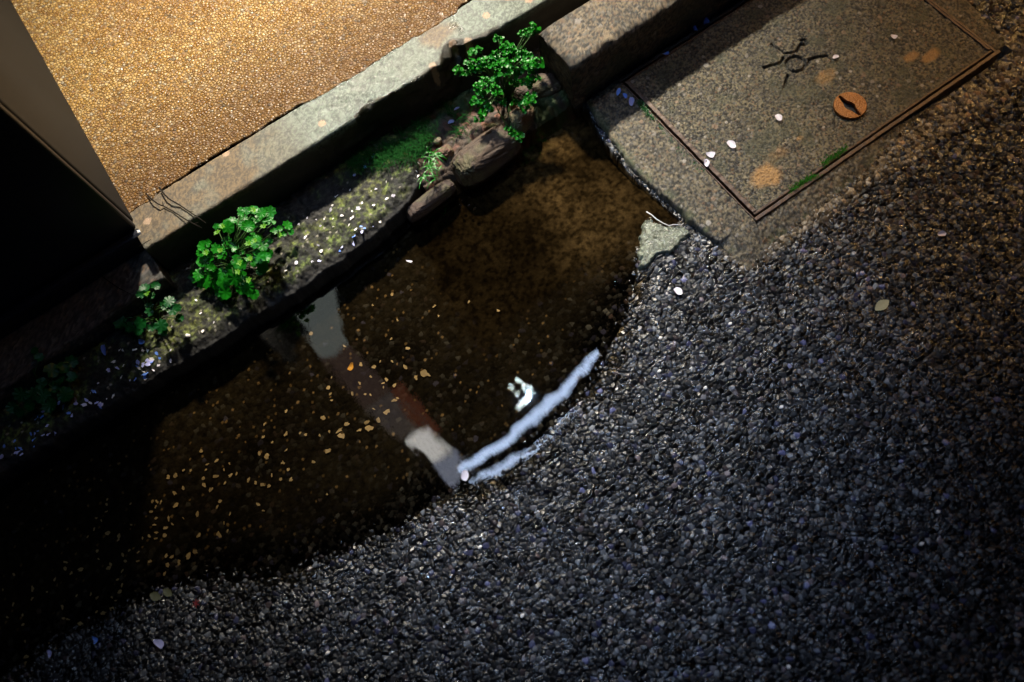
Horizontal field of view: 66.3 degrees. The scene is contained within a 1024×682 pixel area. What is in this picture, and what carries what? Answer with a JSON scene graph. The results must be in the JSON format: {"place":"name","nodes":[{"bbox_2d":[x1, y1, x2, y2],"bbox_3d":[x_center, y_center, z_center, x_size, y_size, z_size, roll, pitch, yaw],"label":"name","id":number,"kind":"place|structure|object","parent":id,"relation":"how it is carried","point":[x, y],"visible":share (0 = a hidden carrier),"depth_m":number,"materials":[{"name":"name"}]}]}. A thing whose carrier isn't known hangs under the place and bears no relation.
{"place":"outdoors","nodes":[
{"label":"outdoors","id":0,"kind":"place"},
{"bbox_2d":[11,0,468,212],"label":"pavement","id":1,"kind":"structure","parent":0,"point":[161,94],"depth_m":1.43,"materials":[{"name":"brown concrete"}]},
{"bbox_2d":[0,0,144,339],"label":"boundary wall","id":2,"kind":"structure","parent":1,"relation":"on","point":[67,226],"depth_m":1.25,"materials":[{"name":"paint"}]},
{"bbox_2d":[0,250,177,411],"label":"kerb stone","id":3,"kind":"object","parent":1,"relation":"on","point":[79,323],"visible":0.45,"depth_m":1.31,"materials":[{"name":"stone"}]},
{"bbox_2d":[130,0,589,270],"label":"kerb stone","id":4,"kind":"object","parent":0,"point":[414,79],"visible":0.6,"depth_m":1.37,"materials":[{"name":"stone"}]},
{"bbox_2d":[145,193,201,227],"bbox_3d":[-0.568,-0.219,1.317,0.137,0.009,0.009,28,75,16],"label":"twig","id":5,"kind":"object","parent":4,"relation":"on","point":[171,210],"visible":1,"depth_m":1.32,"materials":[{"name":"brown wood"}]},
{"bbox_2d":[159,187,205,222],"bbox_3d":[-0.554,-0.226,1.317,0.126,0.009,0.009,35,77,18],"label":"twig","id":6,"kind":"object","parent":4,"relation":"on","point":[165,195],"visible":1,"depth_m":1.32,"materials":[{"name":"brown wood"}]},
{"bbox_2d":[397,45,576,196],"bbox_3d":[-0.042,-0.396,1.456,0.338,0.062,0.170,-34,69,-7],"label":"soil bed","id":7,"kind":"object","parent":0,"point":[554,113],"visible":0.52,"depth_m":1.44,"materials":[{"name":"soil"}]},
{"bbox_2d":[418,146,446,187],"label":"grass sprig","id":8,"kind":"object","parent":7,"relation":"on","point":[433,155],"depth_m":1.38,"materials":[{"name":"green plant"}]},
{"bbox_2d":[433,137,441,144],"bbox_3d":[-0.135,-0.363,1.421,0.017,0.012,0.014,-40,69,-9],"label":"broken stone","id":9,"kind":"object","parent":7,"relation":"on","point":[437,141],"visible":0.93,"depth_m":1.42,"materials":[{"name":"beige stone"}]},
{"bbox_2d":[437,144,453,159],"bbox_3d":[-0.119,-0.340,1.417,0.029,0.027,0.025,-40,69,-9],"label":"broken stone","id":10,"kind":"object","parent":7,"relation":"on","point":[447,150],"visible":0.91,"depth_m":1.41,"materials":[{"name":"brown stone"}]},
{"bbox_2d":[420,99,480,144],"bbox_3d":[-0.118,-0.413,1.440,0.137,0.020,0.097,35,77,18],"label":"grass tuft","id":11,"kind":"object","parent":7,"relation":"on","point":[452,108],"visible":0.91,"depth_m":1.43,"materials":[{"name":"green plant"}]},
{"bbox_2d":[451,124,521,188],"bbox_3d":[-0.047,-0.335,1.420,0.137,0.074,0.062,-38,69,-8],"label":"broken stone","id":12,"kind":"object","parent":7,"relation":"on","point":[482,158],"visible":0.98,"depth_m":1.39,"materials":[{"name":"brown stone"}]},
{"bbox_2d":[452,21,544,142],"bbox_3d":[-0.002,-0.454,1.390,0.189,0.124,0.165,-34,69,-7],"label":"weed","id":13,"kind":"object","parent":7,"relation":"on","point":[516,72],"visible":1,"depth_m":1.37,"materials":[{"name":"green plant"}]},
{"bbox_2d":[503,105,534,133],"bbox_3d":[0.014,-0.402,1.433,0.043,0.054,0.072,35,77,18],"label":"broken stone","id":14,"kind":"object","parent":7,"relation":"on","point":[520,120],"visible":0.54,"depth_m":1.41,"materials":[{"name":"grey stone"}]},
{"bbox_2d":[511,73,561,103],"bbox_3d":[0.045,-0.459,1.459,0.102,0.064,0.053,-24,68,-3],"label":"broken stone","id":15,"kind":"object","parent":7,"relation":"on","point":[548,84],"visible":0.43,"depth_m":1.43,"materials":[{"name":"grey stone"}]},
{"bbox_2d":[0,0,1023,681],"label":"road","id":16,"kind":"structure","parent":0,"point":[762,536],"depth_m":1.22,"materials":[{"name":"grey asphalt"}]},
{"bbox_2d":[92,636,97,643],"bbox_3d":[-0.633,0.453,1.189,0.014,0.004,0.009,38,89,23],"label":"petal","id":17,"kind":"object","parent":16,"relation":"on","point":[95,640],"visible":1,"depth_m":1.19,"materials":[{"name":"blue plant"}]},
{"bbox_2d":[150,592,160,600],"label":"fallen leaf","id":18,"kind":"object","parent":16,"relation":"on","point":[155,596],"visible":1,"depth_m":1.21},
{"bbox_2d":[153,639,163,648],"bbox_3d":[-0.530,0.454,1.177,0.019,0.003,0.012,23,86,10],"label":"petal","id":19,"kind":"object","parent":16,"relation":"on","point":[159,643],"visible":1,"depth_m":1.18,"materials":[{"name":"plant"}]},
{"bbox_2d":[163,588,171,596],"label":"fallen leaf","id":20,"kind":"object","parent":16,"relation":"on","point":[167,592],"visible":1,"depth_m":1.21,"materials":[{"name":"plant"}]},
{"bbox_2d":[348,362,352,369],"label":"fallen leaf","id":21,"kind":"object","parent":16,"relation":"on","point":[350,367],"visible":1,"depth_m":1.32,"materials":[{"name":"orange plant"}]},
{"bbox_2d":[365,425,373,431],"bbox_3d":[-0.235,0.143,1.291,0.015,0.002,0.011,-22,68,-2],"label":"leaf fragment","id":22,"kind":"object","parent":16,"relation":"on","point":[368,428],"visible":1,"depth_m":1.29,"materials":[{"name":"beige plant"}]},
{"bbox_2d":[420,369,428,376],"bbox_3d":[-0.148,0.054,1.318,0.013,0.004,0.013,-39,69,-9],"label":"leaf fragment","id":23,"kind":"object","parent":16,"relation":"on","point":[423,373],"visible":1,"depth_m":1.32,"materials":[{"name":"beige plant"}]},
{"bbox_2d":[538,0,740,117],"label":"kerb block","id":24,"kind":"structure","parent":16,"relation":"on","point":[588,49],"depth_m":1.38,"materials":[{"name":"concrete"}]},
{"bbox_2d":[637,219,690,269],"bbox_3d":[0.243,-0.171,1.335,0.155,0.023,0.123,-34,69,-7],"label":"cement patch","id":25,"kind":"object","parent":16,"relation":"on","point":[655,239],"visible":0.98,"depth_m":1.32,"materials":[{"name":"concrete"}]},
{"bbox_2d":[646,211,683,225],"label":"twig","id":26,"kind":"object","parent":25,"relation":"on","point":[662,222],"visible":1,"depth_m":1.33,"materials":[{"name":"grey wood"}]},
{"bbox_2d":[674,287,681,294],"bbox_3d":[0.273,-0.082,1.287,0.013,0.003,0.017,-25,58,-14],"label":"petal","id":27,"kind":"object","parent":16,"relation":"on","point":[678,290],"visible":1,"depth_m":1.29,"materials":[{"name":"white plant"}]},
{"bbox_2d":[587,0,1005,268],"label":"concrete surround","id":28,"kind":"object","parent":16,"relation":"on","point":[704,203],"visible":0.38,"depth_m":1.35,"materials":[{"name":"grey concrete"}]},
{"bbox_2d":[629,97,633,105],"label":"petal","id":29,"kind":"object","parent":28,"relation":"on","point":[631,100],"visible":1,"depth_m":1.42,"materials":[{"name":"plant"}]},
{"bbox_2d":[637,99,653,119],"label":"moss clump","id":30,"kind":"object","parent":28,"relation":"on","point":[644,108],"visible":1,"depth_m":1.41,"materials":[{"name":"green plant"}]},
{"bbox_2d":[654,120,704,171],"bbox_3d":[0.293,-0.341,1.379,0.020,0.007,0.146,-34,69,-7],"label":"moss line","id":31,"kind":"object","parent":28,"relation":"on","point":[678,147],"visible":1,"depth_m":1.38,"materials":[{"name":"green plant"}]},
{"bbox_2d":[619,0,1000,221],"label":"inspection cover","id":32,"kind":"object","parent":28,"relation":"in","point":[741,74],"visible":0.97,"depth_m":1.39,"materials":[{"name":"concrete"}]},
{"bbox_2d":[704,159,709,166],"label":"petal","id":33,"kind":"object","parent":32,"relation":"on","point":[706,164],"visible":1,"depth_m":1.35,"materials":[{"name":"white plant"}]},
{"bbox_2d":[706,152,714,157],"bbox_3d":[0.344,-0.324,1.358,0.016,0.004,0.012,14,74,19],"label":"petal","id":34,"kind":"object","parent":32,"relation":"on","point":[711,154],"visible":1,"depth_m":1.36,"materials":[{"name":"white plant"}]},
{"bbox_2d":[727,140,735,147],"bbox_3d":[0.381,-0.342,1.360,0.013,0.003,0.020,-30,62,-7],"label":"petal","id":35,"kind":"object","parent":32,"relation":"on","point":[731,143],"visible":1,"depth_m":1.36,"materials":[{"name":"white plant"}]},
{"bbox_2d":[775,114,781,120],"bbox_3d":[0.466,-0.391,1.370,0.011,0.003,0.018,-17,54,5],"label":"petal","id":36,"kind":"object","parent":32,"relation":"on","point":[778,117],"visible":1,"depth_m":1.37,"materials":[{"name":"white plant"}]},
{"bbox_2d":[788,172,821,192],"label":"moss clump","id":37,"kind":"object","parent":32,"relation":"on","point":[806,179],"visible":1,"depth_m":1.32,"materials":[{"name":"green plant"}]},
{"bbox_2d":[819,143,848,165],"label":"moss clump","id":38,"kind":"object","parent":32,"relation":"on","point":[834,156],"visible":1,"depth_m":1.33,"materials":[{"name":"green plant"}]},
{"bbox_2d":[875,299,888,310],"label":"fallen leaf","id":39,"kind":"object","parent":16,"relation":"on","point":[883,304],"visible":1,"depth_m":1.23,"materials":[{"name":"beige plant"}]},
{"bbox_2d":[937,231,945,235],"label":"petal","id":40,"kind":"object","parent":16,"relation":"on","point":[941,233],"visible":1,"depth_m":1.26,"materials":[{"name":"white plant"}]},
{"label":"puddle water","id":41,"kind":"structure","parent":16,"relation":"on","visible":0},
{"bbox_2d":[0,132,425,500],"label":"mossy ledge","id":42,"kind":"object","parent":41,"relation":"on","point":[243,320],"visible":0.77,"depth_m":1.34,"materials":[{"name":"stone"}]},
{"bbox_2d":[6,347,78,417],"bbox_3d":[-0.768,0.075,1.291,0.089,0.056,0.128,22,73,15],"label":"weed","id":43,"kind":"object","parent":42,"relation":"on","point":[41,392],"visible":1,"depth_m":1.29,"materials":[{"name":"green plant"}]},
{"bbox_2d":[101,345,105,354],"bbox_3d":[-0.690,0.015,1.325,0.008,0.006,0.023,-22,62,-9],"label":"petal","id":44,"kind":"object","parent":42,"relation":"on","point":[103,349],"visible":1,"depth_m":1.33,"materials":[{"name":"blue plant"}]},
{"bbox_2d":[112,281,183,335],"bbox_3d":[-0.613,-0.041,1.311,0.125,0.068,0.102,-34,69,-7],"label":"weed","id":45,"kind":"object","parent":42,"relation":"on","point":[161,325],"visible":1,"depth_m":1.30,"materials":[{"name":"green plant"}]},
{"bbox_2d":[188,205,293,300],"bbox_3d":[-0.460,-0.156,1.319,0.147,0.100,0.174,26,74,16],"label":"weed","id":46,"kind":"object","parent":42,"relation":"on","point":[232,272],"visible":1,"depth_m":1.30,"materials":[{"name":"green plant"}]},
{"bbox_2d":[336,115,440,175],"bbox_3d":[-0.227,-0.339,1.401,0.210,0.029,0.115,-16,68,1],"label":"grass tuft","id":47,"kind":"object","parent":42,"relation":"on","point":[423,138],"visible":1,"depth_m":1.40,"materials":[{"name":"green plant"}]},
{"bbox_2d":[406,179,456,225],"bbox_3d":[-0.145,-0.249,1.410,0.106,0.046,0.027,-40,69,-9],"label":"broken stone","id":48,"kind":"object","parent":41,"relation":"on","point":[430,203],"visible":1,"depth_m":1.40,"materials":[{"name":"stone"}]},
{"bbox_2d":[461,470,468,480],"bbox_3d":[-0.073,0.209,1.219,0.012,0.003,0.017,2,81,4],"label":"petal","id":49,"kind":"object","parent":41,"relation":"on","point":[464,475],"visible":1,"depth_m":1.22,"materials":[{"name":"white plant"}]}
]}

